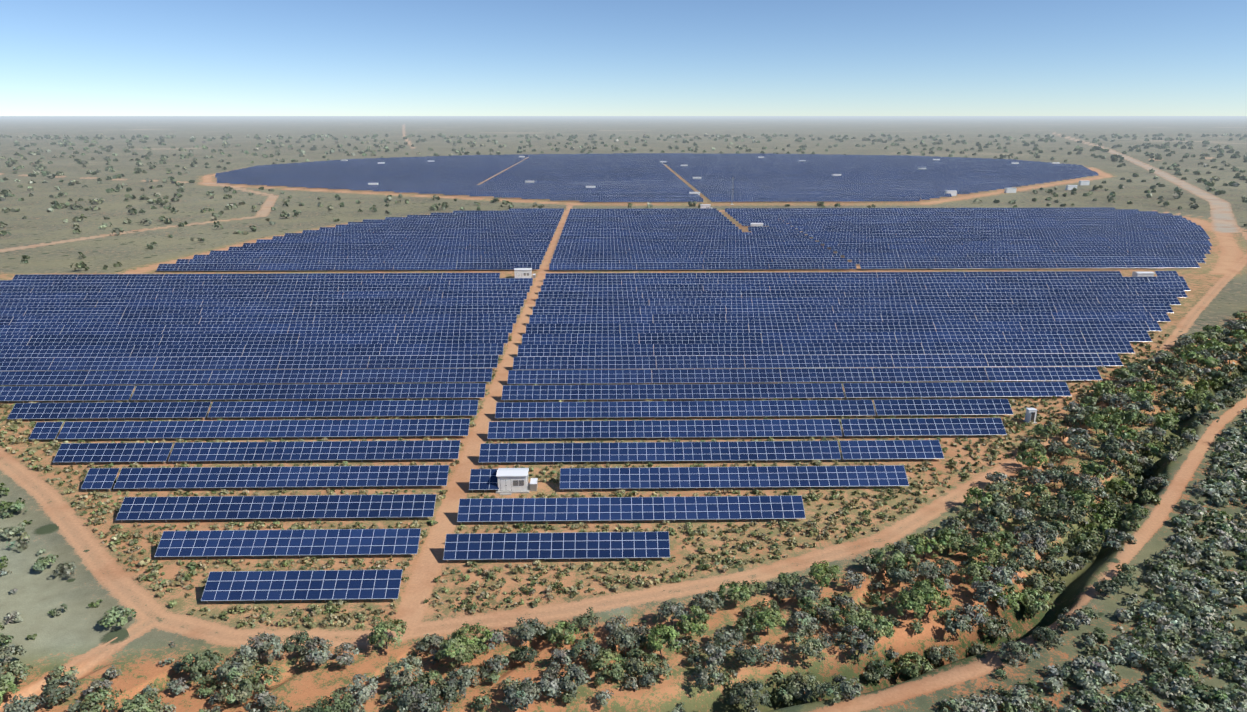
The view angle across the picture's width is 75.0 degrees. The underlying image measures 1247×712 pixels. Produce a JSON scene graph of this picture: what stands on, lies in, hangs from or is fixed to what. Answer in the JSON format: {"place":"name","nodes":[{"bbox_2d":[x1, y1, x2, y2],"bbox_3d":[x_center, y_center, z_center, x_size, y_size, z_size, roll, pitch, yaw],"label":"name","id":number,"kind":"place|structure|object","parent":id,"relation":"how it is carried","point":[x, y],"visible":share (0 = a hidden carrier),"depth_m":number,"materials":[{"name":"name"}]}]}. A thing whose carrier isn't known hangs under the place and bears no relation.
{"place":"outdoors","nodes":[
{"label":"outdoors","id":0,"kind":"place"},
{"bbox_2d":[0,116,1246,711],"bbox_3d":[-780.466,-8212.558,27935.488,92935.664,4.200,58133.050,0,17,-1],"label":"ground","id":1,"kind":"structure","parent":0,"point":[138,648],"depth_m":129.53,"materials":[{"name":"brown soil"}]},
{"bbox_2d":[0,483,175,647],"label":"bushes","id":2,"kind":"object","parent":1,"relation":"on","point":[106,621],"visible":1,"depth_m":106.16,"materials":[{"name":"green plant"}]},
{"bbox_2d":[496,468,537,494],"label":"inverter cabin","id":3,"kind":"object","parent":1,"relation":"on","point":[512,480],"visible":0.98,"depth_m":129.24,"materials":[{"name":"metal"}]},
{"bbox_2d":[514,268,535,278],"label":"inverter cabin","id":4,"kind":"object","parent":1,"relation":"on","point":[523,272],"visible":0.94,"depth_m":298.44,"materials":[{"name":"metal"}]},
{"bbox_2d":[0,332,1168,628],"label":"shrubs","id":5,"kind":"object","parent":1,"relation":"on","point":[362,616],"visible":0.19,"depth_m":118.29,"materials":[{"name":"green plant"}]},
{"bbox_2d":[0,153,1211,602],"bbox_3d":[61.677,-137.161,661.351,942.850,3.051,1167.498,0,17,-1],"label":"solar tables","id":6,"kind":"object","parent":1,"relation":"on","point":[458,333],"visible":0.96,"depth_m":212.78,"materials":[{"name":"blue glass"}]},
{"bbox_2d":[0,311,1246,711],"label":"trees","id":7,"kind":"object","parent":1,"relation":"on","point":[914,595],"visible":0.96,"depth_m":96.30,"materials":[{"name":"green plant"}]},
{"bbox_2d":[0,133,1246,269],"bbox_3d":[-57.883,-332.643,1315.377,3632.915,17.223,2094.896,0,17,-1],"label":"scrubland bushes","id":8,"kind":"object","parent":1,"relation":"on","point":[1177,194],"visible":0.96,"depth_m":1152.30,"materials":[{"name":"green plant"}]},
{"bbox_2d":[700,204,710,207],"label":"inverter cabin","id":9,"kind":"object","parent":1,"relation":"on","point":[704,205],"visible":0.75,"depth_m":513.00,"materials":[{"name":"metal"}]},
{"bbox_2d":[751,223,762,225],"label":"inverter cabin","id":10,"kind":"object","parent":1,"relation":"on","point":[756,224],"visible":0.25,"depth_m":424.05,"materials":[{"name":"metal"}]},
{"bbox_2d":[945,190,956,195],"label":"cabin","id":11,"kind":"object","parent":1,"relation":"on","point":[953,192],"visible":0.77,"depth_m":604.03,"materials":[{"name":"metal"}]},
{"bbox_2d":[1004,188,1016,192],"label":"cabin","id":12,"kind":"object","parent":1,"relation":"on","point":[1010,190],"visible":0.96,"depth_m":627.28,"materials":[{"name":"metal"}]},
{"bbox_2d":[1022,408,1037,423],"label":"kiosk","id":13,"kind":"object","parent":1,"relation":"on","point":[1030,414],"visible":0.77,"depth_m":158.30,"materials":[{"name":"metal"}]},
{"bbox_2d":[1065,185,1077,189],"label":"cabin","id":14,"kind":"object","parent":1,"relation":"on","point":[1069,187],"visible":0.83,"depth_m":651.33,"materials":[{"name":"metal"}]},
{"bbox_2d":[901,408,1246,711],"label":"trees","id":15,"kind":"object","parent":1,"relation":"on","point":[1168,627],"visible":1,"depth_m":93.11,"materials":[{"name":"green plant"}]},
{"bbox_2d":[1078,181,1089,185],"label":"cabin","id":16,"kind":"object","parent":1,"relation":"on","point":[1083,183],"visible":0.98,"depth_m":695.37,"materials":[{"name":"metal"}]},
{"bbox_2d":[1132,272,1154,279],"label":"inverter cabin","id":17,"kind":"object","parent":1,"relation":"on","point":[1143,274],"visible":0.29,"depth_m":292.21,"materials":[{"name":"metal"}]},
{"bbox_2d":[0,0,1246,115],"label":"sky","id":18,"kind":"structure","parent":0,"point":[58,57],"materials":[{"name":"blue"}]}
]}

